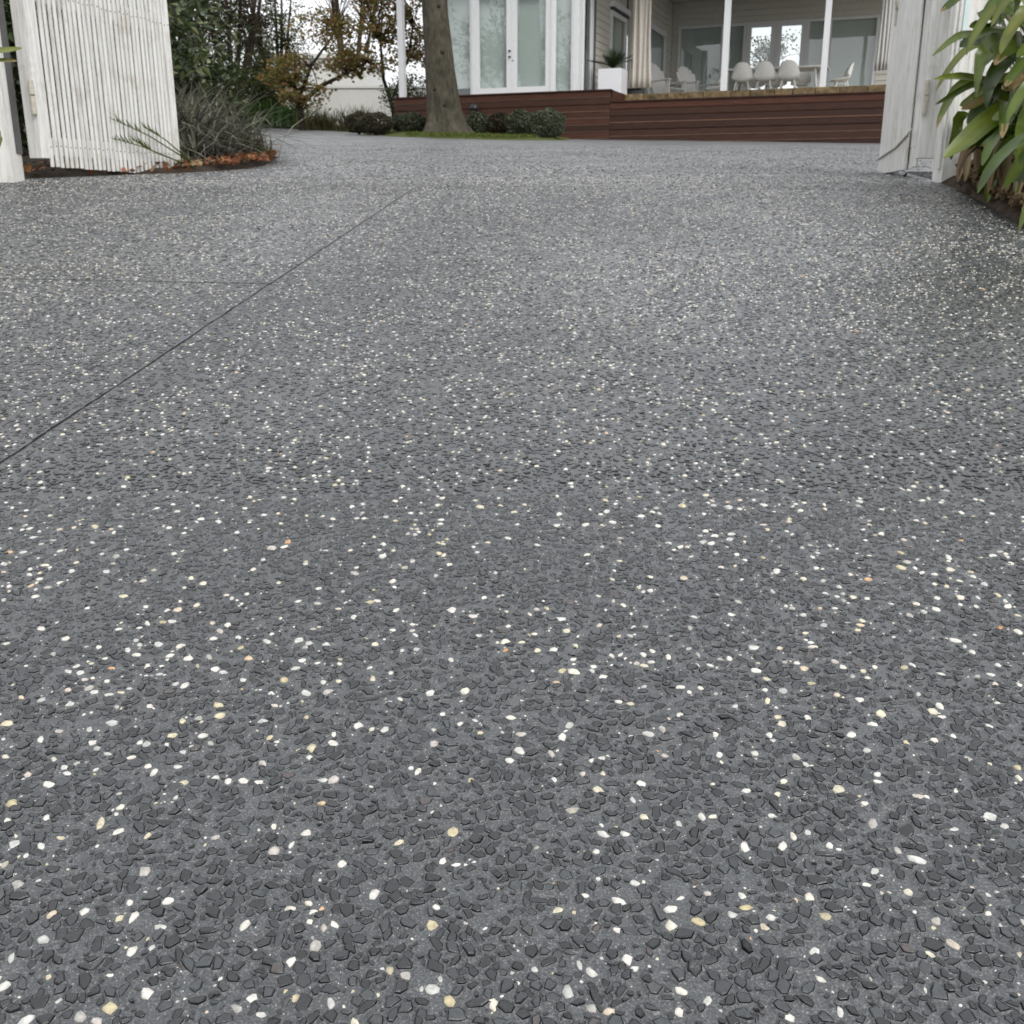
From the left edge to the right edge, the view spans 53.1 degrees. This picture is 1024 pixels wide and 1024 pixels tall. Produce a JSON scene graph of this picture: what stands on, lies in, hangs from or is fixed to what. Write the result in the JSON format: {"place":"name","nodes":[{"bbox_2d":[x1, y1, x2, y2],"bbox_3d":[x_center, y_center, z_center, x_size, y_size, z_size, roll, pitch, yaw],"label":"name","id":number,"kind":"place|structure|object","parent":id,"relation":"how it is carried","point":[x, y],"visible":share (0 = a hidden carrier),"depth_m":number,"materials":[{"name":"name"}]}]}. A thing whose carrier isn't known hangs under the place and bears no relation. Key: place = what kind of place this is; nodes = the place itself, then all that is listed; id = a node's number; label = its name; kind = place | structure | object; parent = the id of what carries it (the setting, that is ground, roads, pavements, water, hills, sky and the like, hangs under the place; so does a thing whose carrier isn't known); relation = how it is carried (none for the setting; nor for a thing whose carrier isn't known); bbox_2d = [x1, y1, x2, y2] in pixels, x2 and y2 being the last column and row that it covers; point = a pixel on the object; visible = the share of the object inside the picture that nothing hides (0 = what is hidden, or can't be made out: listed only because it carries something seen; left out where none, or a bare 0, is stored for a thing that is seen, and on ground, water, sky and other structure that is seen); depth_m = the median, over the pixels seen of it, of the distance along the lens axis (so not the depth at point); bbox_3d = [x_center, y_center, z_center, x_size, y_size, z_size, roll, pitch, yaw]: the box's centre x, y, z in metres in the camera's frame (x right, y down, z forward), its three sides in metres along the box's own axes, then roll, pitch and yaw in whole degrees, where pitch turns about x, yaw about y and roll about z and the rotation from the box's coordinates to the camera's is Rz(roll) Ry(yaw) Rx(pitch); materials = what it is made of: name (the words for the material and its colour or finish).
{"place":"outdoors","nodes":[
{"label":"outdoors","id":0,"kind":"place"},
{"bbox_2d":[342,130,569,139],"bbox_3d":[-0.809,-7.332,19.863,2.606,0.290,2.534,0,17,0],"label":"grass","id":1,"kind":"structure","parent":0,"point":[474,134],"depth_m":19.20,"materials":[{"name":"green plant"}]},
{"bbox_2d":[343,111,371,134],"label":"ball shrub","id":2,"kind":"object","parent":1,"relation":"on","point":[350,120],"visible":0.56,"depth_m":21.75,"materials":[{"name":"green plant"}]},
{"bbox_2d":[355,111,393,134],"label":"ball shrub","id":3,"kind":"object","parent":1,"relation":"on","point":[364,122],"visible":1,"depth_m":20.90,"materials":[{"name":"green plant"}]},
{"bbox_2d":[393,111,425,131],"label":"ball shrub","id":4,"kind":"object","parent":1,"relation":"on","point":[418,123],"visible":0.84,"depth_m":21.26,"materials":[{"name":"green plant"}]},
{"bbox_2d":[421,0,473,132],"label":"tree","id":5,"kind":"object","parent":1,"relation":"on","point":[444,112],"visible":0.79,"depth_m":20.14,"materials":[{"name":"brown plant"}]},
{"bbox_2d":[465,111,488,132],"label":"ball shrub","id":6,"kind":"object","parent":1,"relation":"on","point":[479,121],"visible":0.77,"depth_m":21.30,"materials":[{"name":"green plant"}]},
{"bbox_2d":[488,112,508,133],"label":"ball shrub","id":7,"kind":"object","parent":1,"relation":"on","point":[498,125],"visible":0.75,"depth_m":21.22,"materials":[{"name":"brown plant"}]},
{"bbox_2d":[504,108,540,133],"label":"ball shrub","id":8,"kind":"object","parent":1,"relation":"on","point":[512,120],"visible":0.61,"depth_m":20.52,"materials":[{"name":"green plant"}]},
{"bbox_2d":[524,107,565,137],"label":"ball shrub","id":9,"kind":"object","parent":1,"relation":"on","point":[556,123],"visible":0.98,"depth_m":19.69,"materials":[{"name":"green plant"}]},
{"bbox_2d":[176,0,801,94],"label":"sky","id":10,"kind":"structure","parent":0,"point":[763,31],"materials":[{"name":"white"}]},
{"bbox_2d":[0,128,1023,1023],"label":"driveway","id":11,"kind":"structure","parent":0,"point":[442,580],"depth_m":0.89,"materials":[{"name":"concrete"}]},
{"bbox_2d":[0,0,24,182],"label":"gate post","id":12,"kind":"object","parent":11,"relation":"on","point":[11,164],"visible":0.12,"depth_m":4.12,"materials":[{"name":"paint"}]},
{"bbox_2d":[10,0,180,172],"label":"gate leaf","id":13,"kind":"object","parent":12,"relation":"attached to","point":[42,144],"visible":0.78,"depth_m":4.51,"materials":[{"name":"paint"}]},
{"bbox_3d":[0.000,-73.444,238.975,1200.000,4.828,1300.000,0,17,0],"label":"ground","id":14,"kind":"structure","parent":0,"visible":0},
{"bbox_2d":[21,128,276,178],"bbox_3d":[-6.702,-5.497,14.774,10.595,1.952,22.540,0,17,0],"label":"garden bed","id":15,"kind":"object","parent":14,"relation":"on","point":[48,172],"visible":0.02,"depth_m":4.86,"materials":[{"name":"soil"}]},
{"bbox_2d":[3,0,91,151],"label":"camellia shrub","id":16,"kind":"object","parent":15,"relation":"on","point":[15,70],"visible":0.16,"depth_m":5.68,"materials":[{"name":"green plant"}]},
{"bbox_2d":[9,10,114,142],"bbox_3d":[-3.472,-3.381,7.345,1.535,1.689,1.457,-5,17,-16],"label":"camellia shrub","id":17,"kind":"object","parent":15,"relation":"on","point":[23,133],"visible":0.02,"depth_m":7.42,"materials":[{"name":"green plant"}]},
{"bbox_2d":[23,160,214,174],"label":"leaf litter","id":18,"kind":"object","parent":15,"relation":"on","point":[26,168],"visible":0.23,"depth_m":4.80,"materials":[{"name":"brown plant"}]},
{"bbox_2d":[35,0,224,141],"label":"camellia shrub","id":19,"kind":"object","parent":15,"relation":"on","point":[179,17],"visible":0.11,"depth_m":6.83,"materials":[{"name":"green plant"}]},
{"bbox_2d":[22,152,261,169],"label":"leaf litter","id":20,"kind":"object","parent":15,"relation":"on","point":[200,161],"visible":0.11,"depth_m":5.05,"materials":[{"name":"brown plant"}]},
{"bbox_2d":[93,114,196,166],"bbox_3d":[-1.705,-1.756,4.832,0.060,0.234,0.648,8,18,24],"label":"green shoot","id":21,"kind":"object","parent":15,"relation":"on","point":[144,145],"visible":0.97,"depth_m":4.79,"materials":[{"name":"green plant"}]},
{"bbox_2d":[88,30,225,132],"bbox_3d":[-4.979,-5.950,13.265,2.250,2.239,2.047,0,17,0],"label":"hedge shrub","id":22,"kind":"object","parent":15,"relation":"on","point":[223,52],"depth_m":13.64,"materials":[{"name":"green plant"}]},
{"bbox_2d":[74,0,260,137],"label":"camellia shrub","id":23,"kind":"object","parent":15,"relation":"on","point":[214,19],"visible":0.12,"depth_m":9.89,"materials":[{"name":"green plant"}]},
{"bbox_2d":[19,74,360,159],"bbox_3d":[-1.807,-2.237,5.819,1.911,0.484,1.851,9,19,28],"label":"grass tussock","id":24,"kind":"object","parent":15,"relation":"on","point":[189,114],"depth_m":5.82,"materials":[{"name":"plant"}]},
{"bbox_2d":[62,69,326,155],"bbox_3d":[-2.002,-2.507,6.423,1.704,0.563,2.040,0,17,0],"label":"grass tussock","id":25,"kind":"object","parent":15,"relation":"on","point":[229,107],"depth_m":6.49,"materials":[{"name":"plant"}]},
{"bbox_2d":[172,43,251,135],"bbox_3d":[-2.205,-2.958,7.310,0.764,0.720,0.835,10,20,31],"label":"camellia shrub","id":26,"kind":"object","parent":15,"relation":"on","point":[217,76],"visible":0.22,"depth_m":7.20,"materials":[{"name":"green plant"}]},
{"bbox_2d":[120,112,306,166],"bbox_3d":[-1.696,-1.995,5.473,1.287,0.308,1.190,-6,18,-18],"label":"grass tussock","id":27,"kind":"object","parent":15,"relation":"on","point":[189,148],"depth_m":5.47,"materials":[{"name":"plant"}]},
{"bbox_2d":[185,35,266,127],"bbox_3d":[-6.647,-9.484,22.721,2.422,2.017,1.935,0,17,0],"label":"hedge shrub","id":28,"kind":"object","parent":15,"relation":"on","point":[241,85],"visible":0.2,"depth_m":22.76,"materials":[{"name":"green plant"}]},
{"bbox_2d":[199,149,277,167],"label":"leaf litter","id":29,"kind":"object","parent":15,"relation":"on","point":[232,160],"visible":0.75,"depth_m":5.57,"materials":[{"name":"brown plant"}]},
{"bbox_2d":[209,121,278,152],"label":"grass tussock","id":30,"kind":"object","parent":15,"relation":"on","point":[244,146],"depth_m":6.17,"materials":[{"name":"plant"}]},
{"bbox_2d":[235,126,290,154],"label":"grass tussock","id":31,"kind":"object","parent":15,"relation":"on","point":[261,143],"depth_m":6.33,"materials":[{"name":"plant"}]},
{"bbox_2d":[185,0,285,125],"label":"multi stemmed tree","id":32,"kind":"object","parent":14,"relation":"on","point":[253,20],"visible":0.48,"depth_m":26.52,"materials":[{"name":"green plant"}]},
{"bbox_2d":[256,53,385,106],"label":"neighbour house","id":33,"kind":"structure","parent":14,"relation":"on","point":[369,80],"depth_m":34.75,"materials":[{"name":"paint"}]},
{"bbox_2d":[253,0,397,129],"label":"maple tree","id":34,"kind":"object","parent":14,"relation":"on","point":[298,99],"visible":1,"depth_m":25.29,"materials":[{"name":"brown plant"}]},
{"bbox_2d":[288,86,425,124],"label":"garden wall","id":35,"kind":"structure","parent":14,"relation":"on","point":[357,96],"depth_m":32.97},
{"bbox_2d":[342,0,424,129],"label":"maple tree","id":36,"kind":"object","parent":14,"relation":"on","point":[384,37],"visible":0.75,"depth_m":25.90,"materials":[{"name":"brown plant"}]},
{"bbox_2d":[377,64,425,129],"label":"hedge shrub","id":37,"kind":"object","parent":14,"relation":"on","point":[390,93],"visible":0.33,"depth_m":25.17,"materials":[{"name":"green plant"}]},
{"bbox_2d":[392,89,885,142],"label":"timber deck","id":38,"kind":"structure","parent":14,"relation":"on","point":[612,114],"depth_m":20.87,"materials":[{"name":"brown wood"}]},
{"bbox_2d":[470,103,478,111],"bbox_3d":[-0.824,-8.848,22.409,0.164,0.173,0.160,6,18,20],"label":"wall light","id":39,"kind":"object","parent":38,"relation":"attached to","point":[474,107],"visible":0.83,"depth_m":22.35,"materials":[{"name":"metal"}]},
{"bbox_2d":[598,68,627,94],"bbox_3d":[2.199,-9.389,22.369,0.520,0.500,0.520,6,18,20],"label":"planter","id":40,"kind":"object","parent":38,"relation":"on","point":[614,79],"visible":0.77,"depth_m":22.14,"materials":[{"name":"ceramic"}]},
{"bbox_2d":[586,47,632,67],"bbox_3d":[2.151,-9.846,22.270,1.016,0.552,0.799,6,18,20],"label":"cycad","id":41,"kind":"object","parent":40,"relation":"on","point":[612,61],"visible":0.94,"depth_m":22.14,"materials":[{"name":"green plant"}]},
{"bbox_2d":[627,88,642,93],"bbox_3d":[2.744,-9.357,22.870,0.320,0.180,0.250,6,18,20],"label":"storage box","id":42,"kind":"object","parent":38,"relation":"on","point":[635,91],"visible":0.66,"depth_m":22.76,"materials":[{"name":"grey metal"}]},
{"bbox_2d":[396,0,887,99],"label":"house","id":43,"kind":"structure","parent":14,"relation":"on","point":[508,46],"depth_m":23.05,"materials":[{"name":"paint"}]},
{"bbox_2d":[447,0,471,93],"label":"window","id":44,"kind":"structure","parent":43,"relation":"in","point":[459,11],"depth_m":22.81,"materials":[{"name":"glass"}]},
{"bbox_2d":[474,0,511,93],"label":"door","id":45,"kind":"structure","parent":43,"relation":"in","point":[492,18],"depth_m":22.57,"materials":[{"name":"paint"}]},
{"bbox_2d":[512,0,550,92],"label":"door","id":46,"kind":"structure","parent":43,"relation":"in","point":[531,19],"depth_m":22.27,"materials":[{"name":"paint"}]},
{"bbox_2d":[553,0,573,90],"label":"window","id":47,"kind":"structure","parent":43,"relation":"in","point":[563,9],"depth_m":22.03,"materials":[{"name":"glass"}]},
{"bbox_2d":[581,0,592,89],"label":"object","id":48,"kind":"structure","parent":43,"relation":"in","point":[591,1],"depth_m":22.22,"materials":[{"name":"paint"}]},
{"bbox_2d":[609,10,627,69],"bbox_3d":[2.490,-10.853,24.457,0.135,1.865,1.370,6,18,20],"label":"window","id":49,"kind":"structure","parent":43,"relation":"in","point":[616,20],"depth_m":24.53,"materials":[{"name":"glass"}]},
{"bbox_2d":[628,0,651,88],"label":"outdoor curtain","id":50,"kind":"object","parent":43,"relation":"hanging from","point":[640,74],"visible":0.99,"depth_m":22.26,"materials":[{"name":"fabric"}]},
{"bbox_2d":[643,22,666,93],"bbox_3d":[3.649,-11.402,26.418,0.125,2.060,2.120,6,18,20],"label":"window","id":51,"kind":"structure","parent":43,"relation":"in","point":[657,33],"depth_m":26.68,"materials":[{"name":"glass"}]},
{"bbox_2d":[648,63,688,93],"bbox_3d":[3.666,-10.306,24.683,0.800,1.010,0.878,-16,23,-42],"label":"garden chair","id":52,"kind":"object","parent":43,"relation":"on","point":[659,85],"visible":0.53,"depth_m":24.71,"materials":[{"name":"white plastic"}]},
{"bbox_2d":[675,66,715,91],"bbox_3d":[4.483,-10.465,25.213,0.800,1.010,0.878,-13,21,-37],"label":"garden chair","id":53,"kind":"object","parent":43,"relation":"on","point":[683,73],"visible":0.34,"depth_m":25.29,"materials":[{"name":"white plastic"}]},
{"bbox_2d":[676,24,723,91],"bbox_3d":[5.082,-11.915,27.727,1.220,2.290,0.145,6,18,20],"label":"window","id":54,"kind":"structure","parent":43,"relation":"in","point":[699,46],"depth_m":27.63,"materials":[{"name":"glass"}]},
{"bbox_2d":[704,71,729,90],"bbox_3d":[4.872,-10.085,24.342,0.563,0.740,0.572,1,17,2],"label":"shell chair","id":55,"kind":"object","parent":43,"relation":"on","point":[717,84],"visible":0.33,"depth_m":24.18,"materials":[{"name":"white plastic"}]},
{"bbox_2d":[727,23,746,90],"bbox_3d":[5.925,-11.823,27.418,0.585,2.290,0.145,6,18,20],"label":"window","id":56,"kind":"structure","parent":43,"relation":"in","point":[737,45],"depth_m":27.27,"materials":[{"name":"glass"}]},
{"bbox_2d":[731,62,752,89],"bbox_3d":[5.356,-9.970,23.787,0.497,0.835,0.490,6,18,20],"label":"shell chair","id":57,"kind":"object","parent":43,"relation":"on","point":[742,72],"visible":0.88,"depth_m":23.58,"materials":[{"name":"white plastic"}]},
{"bbox_2d":[744,79,764,89],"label":"shell chair","id":58,"kind":"object","parent":43,"relation":"on","point":[753,84],"visible":0.32,"depth_m":25.00,"materials":[{"name":"white plastic"}]},
{"bbox_2d":[743,21,776,89],"bbox_3d":[6.550,-11.740,27.145,0.770,2.290,0.080,6,18,20],"label":"door","id":59,"kind":"structure","parent":43,"relation":"in","point":[773,24],"depth_m":26.90,"materials":[{"name":"paint"}]},
{"bbox_2d":[753,61,774,89],"bbox_3d":[5.822,-9.919,23.616,0.497,0.835,0.490,6,18,20],"label":"shell chair","id":60,"kind":"object","parent":43,"relation":"on","point":[764,71],"visible":0.91,"depth_m":23.41,"materials":[{"name":"white plastic"}]},
{"bbox_2d":[766,73,786,88],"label":"shell chair","id":61,"kind":"object","parent":43,"relation":"on","point":[776,83],"visible":0.27,"depth_m":24.88,"materials":[{"name":"white plastic"}]},
{"bbox_2d":[728,65,829,89],"bbox_3d":[6.259,-10.033,24.128,2.260,0.758,0.840,6,18,20],"label":"dining table","id":62,"kind":"object","parent":43,"relation":"on","point":[816,69],"visible":0.47,"depth_m":23.66,"materials":[{"name":"white plastic"}]},
{"bbox_2d":[777,60,799,88],"bbox_3d":[6.326,-9.863,23.430,0.497,0.835,0.490,6,18,20],"label":"shell chair","id":63,"kind":"object","parent":43,"relation":"on","point":[788,70],"visible":0.85,"depth_m":23.23,"materials":[{"name":"white plastic"}]},
{"bbox_2d":[773,19,807,88],"bbox_3d":[7.271,-11.661,26.879,0.765,2.290,0.080,6,18,20],"label":"door","id":64,"kind":"structure","parent":43,"relation":"in","point":[803,22],"depth_m":26.64,"materials":[{"name":"paint"}]},
{"bbox_2d":[790,71,811,87],"bbox_3d":[6.921,-10.204,24.566,0.497,0.835,0.490,6,18,20],"label":"shell chair","id":65,"kind":"object","parent":43,"relation":"on","point":[805,79],"visible":0.5,"depth_m":24.64,"materials":[{"name":"white plastic"}]},
{"bbox_2d":[803,18,824,87],"bbox_3d":[7.906,-11.604,26.689,0.550,2.290,0.145,6,18,20],"label":"window","id":66,"kind":"structure","parent":43,"relation":"in","point":[815,26],"depth_m":26.59,"materials":[{"name":"glass"}]},
{"bbox_2d":[829,62,853,85],"bbox_3d":[7.600,-9.923,23.630,0.490,0.835,0.497,2,17,6],"label":"shell chair","id":67,"kind":"object","parent":43,"relation":"on","point":[848,73],"visible":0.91,"depth_m":23.50,"materials":[{"name":"white plastic"}]},
{"bbox_2d":[826,14,880,86],"bbox_3d":[8.739,-11.512,26.383,1.225,2.290,0.145,6,18,20],"label":"window","id":68,"kind":"structure","parent":43,"relation":"in","point":[852,39],"depth_m":26.31,"materials":[{"name":"glass"}]},
{"bbox_2d":[874,0,893,70],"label":"outdoor curtain","id":69,"kind":"object","parent":43,"relation":"hanging from","point":[883,50],"visible":0.59,"depth_m":20.56,"materials":[{"name":"white fabric"}]},
{"bbox_2d":[750,29,800,88],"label":"garden tree","id":70,"kind":"object","parent":14,"relation":"on","point":[766,49],"visible":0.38,"depth_m":40.35,"materials":[{"name":"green plant"}]},
{"bbox_2d":[940,175,1023,227],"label":"garden bed","id":71,"kind":"object","parent":14,"relation":"on","point":[1005,209],"visible":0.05,"depth_m":3.44,"materials":[{"name":"soil"}]},
{"bbox_2d":[932,0,976,182],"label":"gate post","id":72,"kind":"object","parent":71,"relation":"on","point":[962,15],"visible":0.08,"depth_m":4.07,"materials":[{"name":"paint"}]},
{"bbox_2d":[876,0,950,176],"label":"gate leaf","id":73,"kind":"object","parent":72,"relation":"attached to","point":[919,33],"visible":0.87,"depth_m":4.40,"materials":[{"name":"paint"}]},
{"bbox_2d":[932,0,1023,201],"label":"strap plant","id":74,"kind":"object","parent":71,"relation":"on","point":[985,94],"visible":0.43,"depth_m":3.43,"materials":[{"name":"green plant"}]},
{"bbox_2d":[943,0,1023,198],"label":"strap plant","id":75,"kind":"object","parent":71,"relation":"on","point":[978,130],"visible":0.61,"depth_m":3.24,"materials":[{"name":"green plant"}]},
{"bbox_2d":[955,162,1023,208],"bbox_3d":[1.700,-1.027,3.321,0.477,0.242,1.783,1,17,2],"label":"leaf litter","id":76,"kind":"object","parent":71,"relation":"on","point":[1012,201],"visible":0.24,"depth_m":3.28,"materials":[{"name":"brown plant"}]},
{"bbox_2d":[959,0,1023,159],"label":"paling fence","id":77,"kind":"object","parent":71,"relation":"on","point":[981,4],"depth_m":4.06,"materials":[{"name":"paint"}]},
{"bbox_2d":[977,43,1023,230],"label":"strap plant","id":78,"kind":"object","parent":71,"relation":"on","point":[1001,155],"visible":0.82,"depth_m":3.04,"materials":[{"name":"green plant"}]},
{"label":"garden bed","id":79,"kind":"structure","parent":0,"visible":0},
{"bbox_2d":[119,0,231,63],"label":"multi stemmed tree","id":80,"kind":"object","parent":79,"relation":"on","point":[200,25],"visible":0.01,"depth_m":28.57,"materials":[{"name":"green plant"}]},
{"bbox_2d":[195,0,296,93],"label":"hedge shrub","id":81,"kind":"object","parent":79,"relation":"on","point":[245,41],"visible":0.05,"depth_m":34.99,"materials":[{"name":"green plant"}]},
{"bbox_2d":[226,98,272,127],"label":"leafy clump","id":82,"kind":"object","parent":79,"relation":"on","point":[254,112],"visible":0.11,"depth_m":27.34,"materials":[{"name":"green plant"}]},
{"bbox_2d":[240,37,284,106],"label":"hedge shrub","id":83,"kind":"object","parent":79,"relation":"on","point":[257,61],"visible":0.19,"depth_m":28.27,"materials":[{"name":"green plant"}]},
{"bbox_2d":[246,47,291,110],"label":"hedge shrub","id":84,"kind":"object","parent":79,"relation":"on","point":[266,97],"visible":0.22,"depth_m":27.89,"materials":[{"name":"green plant"}]},
{"bbox_2d":[251,99,294,127],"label":"leafy clump","id":85,"kind":"object","parent":79,"relation":"on","point":[271,112],"visible":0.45,"depth_m":27.61,"materials":[{"name":"green plant"}]},
{"bbox_2d":[231,0,324,103],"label":"multi stemmed tree","id":86,"kind":"object","parent":79,"relation":"on","point":[281,38],"visible":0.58,"depth_m":31.07,"materials":[{"name":"green plant"}]},
{"bbox_2d":[252,100,323,127],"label":"leafy clump","id":87,"kind":"object","parent":79,"relation":"on","point":[286,113],"visible":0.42,"depth_m":27.75,"materials":[{"name":"green plant"}]},
{"bbox_2d":[290,106,344,130],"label":"grass tussock","id":88,"kind":"object","parent":79,"relation":"on","point":[320,125],"depth_m":26.58,"materials":[{"name":"plant"}]},
{"bbox_2d":[290,0,411,52],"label":"multi stemmed tree","id":89,"kind":"object","parent":79,"relation":"on","point":[341,39],"visible":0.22,"depth_m":36.25,"materials":[{"name":"brown plant"}]},
{"bbox_2d":[324,103,391,131],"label":"grass tussock","id":90,"kind":"object","parent":79,"relation":"on","point":[341,126],"depth_m":26.20,"materials":[{"name":"plant"}]},
{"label":"garden bed","id":91,"kind":"structure","parent":0,"visible":0},
{"bbox_2d":[0,47,21,145],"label":"strap plant","id":92,"kind":"object","parent":91,"relation":"on","point":[6,49],"visible":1,"depth_m":3.31,"materials":[{"name":"green plant"}]}
]}

